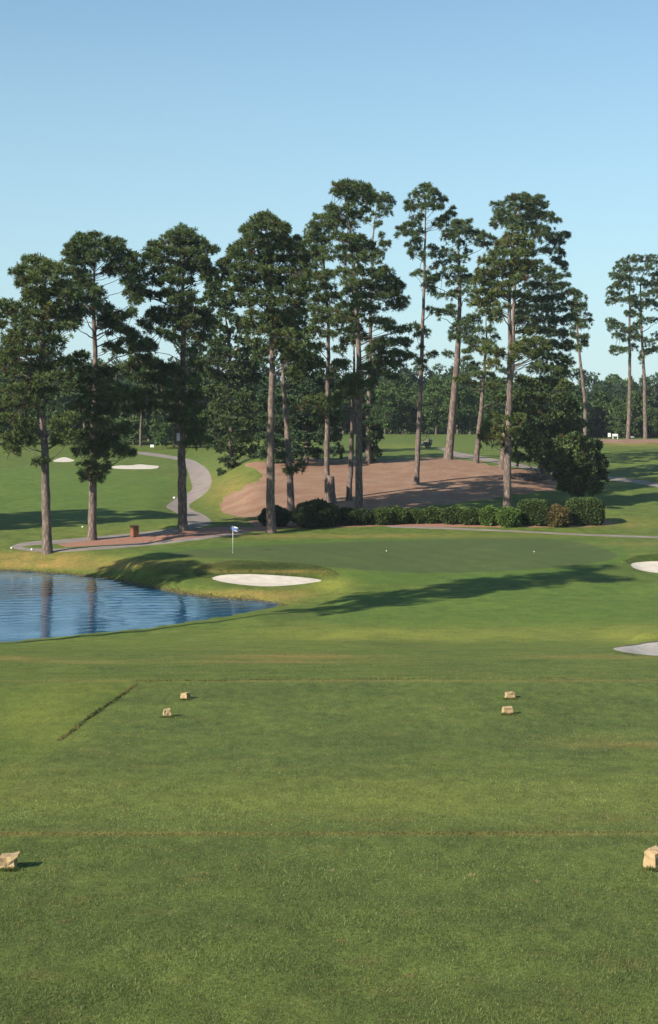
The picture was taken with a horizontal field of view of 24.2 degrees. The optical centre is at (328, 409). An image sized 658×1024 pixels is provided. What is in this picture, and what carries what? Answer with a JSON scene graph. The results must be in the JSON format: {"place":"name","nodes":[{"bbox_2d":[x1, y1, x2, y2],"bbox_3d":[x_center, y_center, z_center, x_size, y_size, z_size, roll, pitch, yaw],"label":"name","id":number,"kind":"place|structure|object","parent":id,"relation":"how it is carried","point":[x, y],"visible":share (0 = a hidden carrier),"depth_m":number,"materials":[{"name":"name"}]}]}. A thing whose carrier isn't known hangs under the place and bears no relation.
{"place":"outdoors","nodes":[
{"label":"outdoors","id":0,"kind":"place"},
{"bbox_2d":[12,452,246,551],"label":"path","id":1,"kind":"structure","parent":0,"point":[200,477],"depth_m":151.66,"materials":[{"name":"concrete"}]},
{"bbox_2d":[0,571,278,641],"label":"pond water","id":2,"kind":"structure","parent":0,"point":[33,605],"depth_m":106.12,"materials":[{"name":"blue liquid"}]},
{"bbox_2d":[0,431,657,833],"bbox_3d":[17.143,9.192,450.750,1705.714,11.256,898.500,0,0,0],"label":"ground","id":3,"kind":"structure","parent":0,"point":[628,509],"depth_m":92.80,"materials":[{"name":"plant"}]},
{"bbox_2d":[0,391,24,440],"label":"leafy tree","id":4,"kind":"object","parent":3,"relation":"on","point":[15,409],"visible":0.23,"depth_m":311.15,"materials":[{"name":"green plant"}]},
{"bbox_2d":[23,368,54,438],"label":"leafy tree","id":5,"kind":"object","parent":3,"relation":"on","point":[35,418],"visible":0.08,"depth_m":314.56,"materials":[{"name":"green plant"}]},
{"bbox_2d":[0,252,82,554],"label":"pine tree","id":6,"kind":"object","parent":3,"relation":"on","point":[38,271],"visible":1,"depth_m":131.93,"materials":[{"name":"green plant"}]},
{"bbox_2d":[45,377,84,443],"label":"leafy tree","id":7,"kind":"object","parent":3,"relation":"on","point":[60,401],"visible":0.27,"depth_m":310.37,"materials":[{"name":"green plant"}]},
{"bbox_2d":[0,468,172,519],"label":"fairway","id":8,"kind":"structure","parent":3,"relation":"on","point":[120,493],"depth_m":191.24,"materials":[{"name":"plant"}]},
{"bbox_2d":[103,356,130,444],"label":"pine tree","id":9,"kind":"object","parent":3,"relation":"on","point":[119,378],"visible":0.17,"depth_m":312.41,"materials":[{"name":"green plant"}]},
{"bbox_2d":[113,399,152,444],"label":"leafy tree","id":10,"kind":"object","parent":3,"relation":"on","point":[134,419],"visible":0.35,"depth_m":309.97,"materials":[{"name":"green plant"}]},
{"bbox_2d":[112,464,158,468],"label":"sand bunker","id":11,"kind":"object","parent":3,"relation":"on","point":[139,466],"visible":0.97,"depth_m":239.81},
{"bbox_2d":[121,372,155,446],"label":"pine tree","id":12,"kind":"object","parent":3,"relation":"on","point":[133,384],"visible":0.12,"depth_m":302.76,"materials":[{"name":"green plant"}]},
{"bbox_2d":[0,568,287,605],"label":"bank grass","id":13,"kind":"structure","parent":3,"relation":"on","point":[137,582],"depth_m":117.89,"materials":[{"name":"plant"}]},
{"bbox_2d":[147,399,177,448],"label":"leafy tree","id":14,"kind":"object","parent":3,"relation":"on","point":[164,430],"visible":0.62,"depth_m":294.18,"materials":[{"name":"green plant"}]},
{"bbox_2d":[58,527,277,546],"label":"bark mulch","id":15,"kind":"object","parent":3,"relation":"on","point":[203,532],"visible":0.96,"depth_m":143.12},
{"bbox_2d":[59,229,153,540],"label":"pine tree","id":16,"kind":"object","parent":15,"relation":"on","point":[128,266],"visible":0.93,"depth_m":140.85,"materials":[{"name":"green plant"}]},
{"bbox_2d":[118,222,221,530],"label":"pine tree","id":17,"kind":"object","parent":15,"relation":"on","point":[184,315],"visible":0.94,"depth_m":145.06,"materials":[{"name":"green plant"}]},
{"bbox_2d":[170,340,194,371],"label":"pine tree","id":18,"kind":"object","parent":3,"relation":"on","point":[187,353],"visible":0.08,"depth_m":338.91,"materials":[{"name":"green plant"}]},
{"bbox_2d":[191,375,219,446],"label":"leafy tree","id":19,"kind":"object","parent":3,"relation":"on","point":[204,383],"visible":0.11,"depth_m":300.04,"materials":[{"name":"green plant"}]},
{"bbox_2d":[195,279,267,476],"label":"evergreen tree","id":20,"kind":"object","parent":3,"relation":"on","point":[244,364],"visible":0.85,"depth_m":206.68,"materials":[{"name":"green plant"}]},
{"bbox_2d":[210,372,257,439],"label":"leafy tree","id":21,"kind":"object","parent":3,"relation":"on","point":[235,398],"visible":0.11,"depth_m":295.26,"materials":[{"name":"green plant"}]},
{"bbox_2d":[212,208,316,532],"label":"pine tree","id":22,"kind":"object","parent":3,"relation":"on","point":[286,320],"visible":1,"depth_m":143.91,"materials":[{"name":"green plant"}]},
{"bbox_2d":[248,353,281,383],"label":"pine tree","id":23,"kind":"object","parent":3,"relation":"on","point":[264,369],"visible":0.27,"depth_m":341.34,"materials":[{"name":"green plant"}]},
{"bbox_2d":[193,560,338,579],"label":"bunker bank","id":24,"kind":"structure","parent":3,"relation":"on","point":[211,570],"depth_m":119.50,"materials":[{"name":"plant"}]},
{"bbox_2d":[212,574,320,585],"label":"sand bunker","id":25,"kind":"object","parent":3,"relation":"on","point":[258,580],"visible":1,"depth_m":116.47},
{"bbox_2d":[255,376,282,431],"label":"leafy tree","id":26,"kind":"object","parent":3,"relation":"on","point":[265,384],"visible":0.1,"depth_m":313.64,"materials":[{"name":"green plant"}]},
{"bbox_2d":[8,370,651,438],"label":"distant woodland","id":27,"kind":"object","parent":3,"relation":"on","point":[439,431],"depth_m":449.83,"materials":[{"name":"green plant"}]},
{"bbox_2d":[340,389,364,431],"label":"leafy tree","id":28,"kind":"object","parent":3,"relation":"on","point":[346,415],"visible":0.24,"depth_m":346.18,"materials":[{"name":"green plant"}]},
{"bbox_2d":[141,534,627,583],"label":"fringe","id":29,"kind":"object","parent":3,"relation":"on","point":[382,577],"visible":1,"depth_m":120.95,"materials":[{"name":"plant"}]},
{"bbox_2d":[371,382,399,433],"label":"leafy tree","id":30,"kind":"object","parent":3,"relation":"on","point":[384,410],"visible":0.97,"depth_m":338.58,"materials":[{"name":"green plant"}]},
{"bbox_2d":[219,457,557,516],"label":"pine straw","id":31,"kind":"object","parent":3,"relation":"on","point":[387,484],"visible":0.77,"depth_m":178.85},
{"bbox_2d":[262,321,307,510],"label":"pine tree","id":32,"kind":"object","parent":31,"relation":"on","point":[289,470],"visible":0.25,"depth_m":160.45,"materials":[{"name":"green plant"}]},
{"bbox_2d":[252,350,345,463],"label":"evergreen tree","id":33,"kind":"object","parent":31,"relation":"on","point":[303,433],"visible":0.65,"depth_m":194.84,"materials":[{"name":"green plant"}]},
{"bbox_2d":[297,212,344,499],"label":"pine tree","id":34,"kind":"object","parent":31,"relation":"on","point":[325,403],"visible":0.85,"depth_m":165.55,"materials":[{"name":"green plant"}]},
{"bbox_2d":[327,475,336,502],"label":"tree stump","id":35,"kind":"object","parent":31,"relation":"on","point":[331,496],"visible":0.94,"depth_m":165.13,"materials":[{"name":"brown wood"}]},
{"bbox_2d":[330,311,371,500],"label":"pine tree","id":36,"kind":"object","parent":31,"relation":"on","point":[341,346],"visible":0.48,"depth_m":166.74,"materials":[{"name":"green plant"}]},
{"bbox_2d":[318,177,420,508],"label":"pine tree","id":37,"kind":"object","parent":31,"relation":"on","point":[348,190],"visible":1,"depth_m":159.26,"materials":[{"name":"green plant"}]},
{"bbox_2d":[362,390,384,462],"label":"evergreen tree","id":38,"kind":"object","parent":31,"relation":"on","point":[375,432],"visible":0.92,"depth_m":196.67,"materials":[{"name":"green plant"}]},
{"bbox_2d":[360,191,396,463],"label":"pine tree","id":39,"kind":"object","parent":31,"relation":"on","point":[387,198],"visible":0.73,"depth_m":196.59,"materials":[{"name":"green plant"}]},
{"bbox_2d":[393,181,457,483],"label":"pine tree","id":40,"kind":"object","parent":31,"relation":"on","point":[429,190],"visible":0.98,"depth_m":178.85,"materials":[{"name":"green plant"}]},
{"bbox_2d":[426,218,497,459],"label":"pine tree","id":41,"kind":"object","parent":31,"relation":"on","point":[456,256],"visible":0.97,"depth_m":201.92,"materials":[{"name":"green plant"}]},
{"bbox_2d":[452,307,506,462],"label":"pine tree","id":42,"kind":"object","parent":31,"relation":"on","point":[479,374],"visible":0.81,"depth_m":198.43,"materials":[{"name":"green plant"}]},
{"bbox_2d":[467,224,551,506],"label":"pine tree","id":43,"kind":"object","parent":31,"relation":"on","point":[510,269],"visible":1,"depth_m":157.76,"materials":[{"name":"green plant"}]},
{"bbox_2d":[511,473,552,480],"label":"brush pile","id":44,"kind":"object","parent":31,"relation":"on","point":[527,476],"visible":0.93,"depth_m":184.26,"materials":[{"name":"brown wood"}]},
{"bbox_2d":[488,191,581,469],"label":"pine tree","id":45,"kind":"object","parent":31,"relation":"on","point":[546,304],"visible":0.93,"depth_m":191.78,"materials":[{"name":"green plant"}]},
{"bbox_2d":[500,374,588,474],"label":"evergreen tree","id":46,"kind":"object","parent":31,"relation":"on","point":[533,436],"visible":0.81,"depth_m":188.62,"materials":[{"name":"green plant"}]},
{"bbox_2d":[168,538,616,572],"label":"putting green","id":47,"kind":"object","parent":3,"relation":"on","point":[460,555],"visible":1,"depth_m":127.07,"materials":[{"name":"plant"}]},
{"bbox_2d":[135,677,656,681],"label":"tee edge grass","id":48,"kind":"structure","parent":3,"relation":"on","point":[384,678],"depth_m":32.37,"materials":[{"name":"plant"}]},
{"bbox_2d":[386,396,405,433],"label":"leafy tree","id":49,"kind":"object","parent":3,"relation":"on","point":[399,405],"visible":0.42,"depth_m":345.17,"materials":[{"name":"green plant"}]},
{"bbox_2d":[384,374,415,433],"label":"leafy tree","id":50,"kind":"object","parent":3,"relation":"on","point":[400,386],"visible":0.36,"depth_m":361.00,"materials":[{"name":"green plant"}]},
{"bbox_2d":[389,366,417,433],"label":"pine tree","id":51,"kind":"object","parent":3,"relation":"on","point":[406,371],"visible":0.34,"depth_m":393.54,"materials":[{"name":"green plant"}]},
{"bbox_2d":[403,395,427,433],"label":"leafy tree","id":52,"kind":"object","parent":3,"relation":"on","point":[411,418],"visible":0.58,"depth_m":343.83,"materials":[{"name":"green plant"}]},
{"bbox_2d":[402,382,431,432],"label":"leafy tree","id":53,"kind":"object","parent":3,"relation":"on","point":[414,387],"visible":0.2,"depth_m":359.98,"materials":[{"name":"green plant"}]},
{"bbox_2d":[407,363,429,387],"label":"pine tree","id":54,"kind":"object","parent":3,"relation":"on","point":[411,383],"visible":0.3,"depth_m":396.40,"materials":[{"name":"green plant"}]},
{"bbox_2d":[249,521,613,527],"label":"bark mulch","id":55,"kind":"object","parent":3,"relation":"on","point":[258,524],"visible":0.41,"depth_m":151.04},
{"bbox_2d":[258,504,289,526],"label":"hedge bush","id":56,"kind":"object","parent":55,"relation":"on","point":[282,516],"visible":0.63,"depth_m":150.02,"materials":[{"name":"green plant"}]},
{"bbox_2d":[288,498,341,527],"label":"hedge bush","id":57,"kind":"object","parent":55,"relation":"on","point":[316,513],"visible":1,"depth_m":148.98,"materials":[{"name":"green plant"}]},
{"bbox_2d":[337,507,353,524],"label":"hedge bush","id":58,"kind":"object","parent":55,"relation":"on","point":[346,514],"visible":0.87,"depth_m":150.73,"materials":[{"name":"green plant"}]},
{"bbox_2d":[351,507,372,524],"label":"hedge bush","id":59,"kind":"object","parent":55,"relation":"on","point":[362,516],"visible":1,"depth_m":150.61,"materials":[{"name":"green plant"}]},
{"bbox_2d":[372,506,394,524],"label":"hedge bush","id":60,"kind":"object","parent":55,"relation":"on","point":[382,515],"visible":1,"depth_m":150.97,"materials":[{"name":"green plant"}]},
{"bbox_2d":[390,505,409,524],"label":"hedge bush","id":61,"kind":"object","parent":55,"relation":"on","point":[401,515],"visible":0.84,"depth_m":151.85,"materials":[{"name":"green plant"}]},
{"bbox_2d":[407,508,425,523],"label":"hedge bush","id":62,"kind":"object","parent":55,"relation":"on","point":[416,515],"visible":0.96,"depth_m":152.57,"materials":[{"name":"green plant"}]},
{"bbox_2d":[422,505,442,523],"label":"hedge bush","id":63,"kind":"object","parent":55,"relation":"on","point":[431,513],"visible":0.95,"depth_m":152.52,"materials":[{"name":"green plant"}]},
{"bbox_2d":[438,506,462,524],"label":"hedge bush","id":64,"kind":"object","parent":55,"relation":"on","point":[449,515],"visible":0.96,"depth_m":151.80,"materials":[{"name":"green plant"}]},
{"bbox_2d":[457,507,480,524],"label":"hedge bush","id":65,"kind":"object","parent":55,"relation":"on","point":[468,515],"visible":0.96,"depth_m":151.13,"materials":[{"name":"green plant"}]},
{"bbox_2d":[477,505,500,525],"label":"hedge bush","id":66,"kind":"object","parent":55,"relation":"on","point":[487,515],"visible":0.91,"depth_m":150.59,"materials":[{"name":"green plant"}]},
{"bbox_2d":[495,505,522,526],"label":"hedge bush","id":67,"kind":"object","parent":55,"relation":"on","point":[508,516],"visible":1,"depth_m":149.65,"materials":[{"name":"green plant"}]},
{"bbox_2d":[516,498,549,525],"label":"hedge bush","id":68,"kind":"object","parent":55,"relation":"on","point":[534,511],"visible":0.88,"depth_m":150.83,"materials":[{"name":"green plant"}]},
{"bbox_2d":[544,503,573,527],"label":"hedge bush","id":69,"kind":"object","parent":55,"relation":"on","point":[558,515],"visible":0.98,"depth_m":150.78,"materials":[{"name":"brown plant"}]},
{"bbox_2d":[564,497,605,525],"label":"hedge bush","id":70,"kind":"object","parent":55,"relation":"on","point":[587,511],"visible":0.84,"depth_m":152.63,"materials":[{"name":"green plant"}]},
{"bbox_2d":[423,363,445,385],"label":"pine tree","id":71,"kind":"object","parent":3,"relation":"on","point":[430,373],"visible":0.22,"depth_m":398.20,"materials":[{"name":"green plant"}]},
{"bbox_2d":[422,376,456,433],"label":"leafy tree","id":72,"kind":"object","parent":3,"relation":"on","point":[433,393],"visible":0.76,"depth_m":341.11,"materials":[{"name":"green plant"}]},
{"bbox_2d":[435,377,469,430],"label":"leafy tree","id":73,"kind":"object","parent":3,"relation":"on","point":[446,389],"visible":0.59,"depth_m":339.32,"materials":[{"name":"green plant"}]},
{"bbox_2d":[456,386,477,433],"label":"leafy tree","id":74,"kind":"object","parent":3,"relation":"on","point":[469,422],"visible":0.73,"depth_m":342.16,"materials":[{"name":"green plant"}]},
{"bbox_2d":[469,381,492,432],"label":"leafy tree","id":75,"kind":"object","parent":3,"relation":"on","point":[476,393],"visible":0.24,"depth_m":361.66,"materials":[{"name":"green plant"}]},
{"bbox_2d":[314,583,657,627],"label":"fairway","id":76,"kind":"structure","parent":3,"relation":"on","point":[586,604],"depth_m":100.31,"materials":[{"name":"plant"}]},
{"bbox_2d":[474,391,504,430],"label":"leafy tree","id":77,"kind":"object","parent":3,"relation":"on","point":[496,407],"visible":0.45,"depth_m":343.10,"materials":[{"name":"green plant"}]},
{"bbox_2d":[489,377,506,433],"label":"leafy tree","id":78,"kind":"object","parent":3,"relation":"on","point":[502,382],"visible":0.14,"depth_m":361.58,"materials":[{"name":"green plant"}]},
{"bbox_2d":[558,394,591,431],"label":"leafy tree","id":79,"kind":"object","parent":3,"relation":"on","point":[578,398],"visible":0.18,"depth_m":338.66,"materials":[{"name":"green plant"}]},
{"bbox_2d":[549,431,609,496],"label":"broadleaf tree","id":80,"kind":"object","parent":3,"relation":"on","point":[579,462],"visible":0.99,"depth_m":167.42,"materials":[{"name":"green plant"}]},
{"bbox_2d":[565,289,593,442],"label":"pine tree","id":81,"kind":"object","parent":3,"relation":"on","point":[577,325],"visible":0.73,"depth_m":225.18,"materials":[{"name":"green plant"}]},
{"bbox_2d":[570,367,594,392],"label":"pine tree","id":82,"kind":"object","parent":3,"relation":"on","point":[576,372],"visible":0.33,"depth_m":404.58,"materials":[{"name":"green plant"}]},
{"bbox_2d":[585,372,607,392],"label":"pine tree","id":83,"kind":"object","parent":3,"relation":"on","point":[597,381],"visible":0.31,"depth_m":436.91,"materials":[{"name":"green plant"}]},
{"bbox_2d":[589,390,616,437],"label":"leafy tree","id":84,"kind":"object","parent":3,"relation":"on","point":[600,402],"visible":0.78,"depth_m":376.13,"materials":[{"name":"green plant"}]},
{"bbox_2d":[591,373,623,422],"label":"leafy tree","id":85,"kind":"object","parent":3,"relation":"on","point":[611,378],"visible":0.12,"depth_m":439.73,"materials":[{"name":"green plant"}]},
{"bbox_2d":[606,380,627,406],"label":"pine tree","id":86,"kind":"object","parent":3,"relation":"on","point":[615,390],"visible":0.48,"depth_m":400.21,"materials":[{"name":"green plant"}]},
{"bbox_2d":[603,398,631,437],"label":"leafy tree","id":87,"kind":"object","parent":3,"relation":"on","point":[617,411],"visible":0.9,"depth_m":369.26,"materials":[{"name":"green plant"}]},
{"bbox_2d":[604,253,644,438],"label":"pine tree","id":88,"kind":"object","parent":3,"relation":"on","point":[622,275],"visible":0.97,"depth_m":260.10,"materials":[{"name":"green plant"}]},
{"bbox_2d":[598,439,657,442],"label":"pine straw","id":89,"kind":"object","parent":3,"relation":"on","point":[629,440],"visible":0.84,"depth_m":254.23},
{"bbox_2d":[629,253,657,438],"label":"pine tree","id":90,"kind":"object","parent":89,"relation":"on","point":[645,283],"visible":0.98,"depth_m":260.45,"materials":[{"name":"green plant"}]},
{"bbox_2d":[622,390,642,437],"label":"leafy tree","id":91,"kind":"object","parent":3,"relation":"on","point":[636,400],"visible":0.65,"depth_m":379.26,"materials":[{"name":"green plant"}]},
{"bbox_2d":[613,642,657,655],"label":"sand bunker","id":92,"kind":"object","parent":3,"relation":"on","point":[650,647],"visible":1,"depth_m":67.33},
{"bbox_2d":[626,554,657,562],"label":"bunker bank","id":93,"kind":"structure","parent":3,"relation":"on","point":[645,558],"depth_m":125.67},
{"bbox_2d":[631,561,657,572],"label":"sand bunker","id":94,"kind":"object","parent":3,"relation":"on","point":[650,566],"visible":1,"depth_m":123.51},
{"bbox_2d":[633,396,657,437],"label":"leafy tree","id":95,"kind":"object","parent":3,"relation":"on","point":[651,404],"visible":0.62,"depth_m":379.21,"materials":[{"name":"green plant"}]},
{"bbox_2d":[640,408,657,437],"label":"leafy tree","id":96,"kind":"object","parent":3,"relation":"on","point":[651,430],"visible":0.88,"depth_m":376.78,"materials":[{"name":"green plant"}]},
{"bbox_2d":[646,374,657,407],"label":"pine tree","id":97,"kind":"object","parent":3,"relation":"on","point":[654,396],"visible":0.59,"depth_m":397.27,"materials":[{"name":"green plant"}]},
{"bbox_2d":[0,635,657,1023],"bbox_3d":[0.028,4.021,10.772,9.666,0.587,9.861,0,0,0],"label":"tee turf","id":98,"kind":"structure","parent":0,"point":[319,862],"depth_m":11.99,"materials":[{"name":"plant"}]},
{"bbox_2d":[0,851,19,868],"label":"tee marker stone","id":99,"kind":"object","parent":98,"relation":"on","point":[8,859],"visible":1,"depth_m":13.96,"materials":[{"name":"stone"}]},
{"bbox_2d":[0,680,657,833],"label":"tee turf","id":100,"kind":"structure","parent":98,"relation":"on","point":[300,699],"depth_m":21.96,"materials":[{"name":"plant"}]},
{"bbox_2d":[56,683,137,740],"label":"tee edge grass","id":101,"kind":"structure","parent":100,"relation":"on","point":[75,727],"depth_m":27.03,"materials":[{"name":"plant"}]},
{"bbox_2d":[0,829,654,836],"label":"tee edge grass","id":102,"kind":"structure","parent":100,"relation":"on","point":[467,831],"depth_m":15.52,"materials":[{"name":"plant"}]},
{"bbox_2d":[0,697,657,871],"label":"tee markers","id":103,"kind":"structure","parent":100,"relation":"on","point":[15,869],"depth_m":13.96,"materials":[{"name":"stone"}]},
{"bbox_2d":[484,730,657,757],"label":"dry clippings","id":104,"kind":"object","parent":100,"relation":"on","point":[593,741],"visible":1,"depth_m":23.57,"materials":[{"name":"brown plant"}]},
{"bbox_2d":[643,845,657,867],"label":"tee marker stone","id":105,"kind":"object","parent":98,"relation":"on","point":[651,856],"visible":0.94,"depth_m":14.02,"materials":[{"name":"stone"}]},
{"bbox_2d":[0,0,657,390],"label":"sky","id":106,"kind":"structure","parent":0,"point":[132,120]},
{"bbox_2d":[437,447,544,470],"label":"path","id":107,"kind":"structure","parent":0,"point":[466,456],"depth_m":204.40,"materials":[{"name":"concrete"}]},
{"bbox_2d":[387,526,657,537],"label":"path","id":108,"kind":"structure","parent":0,"point":[521,531],"depth_m":147.49,"materials":[{"name":"concrete"}]},
{"bbox_2d":[607,476,657,486],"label":"path","id":109,"kind":"structure","parent":0,"point":[648,483],"depth_m":190.11,"materials":[{"name":"concrete"}]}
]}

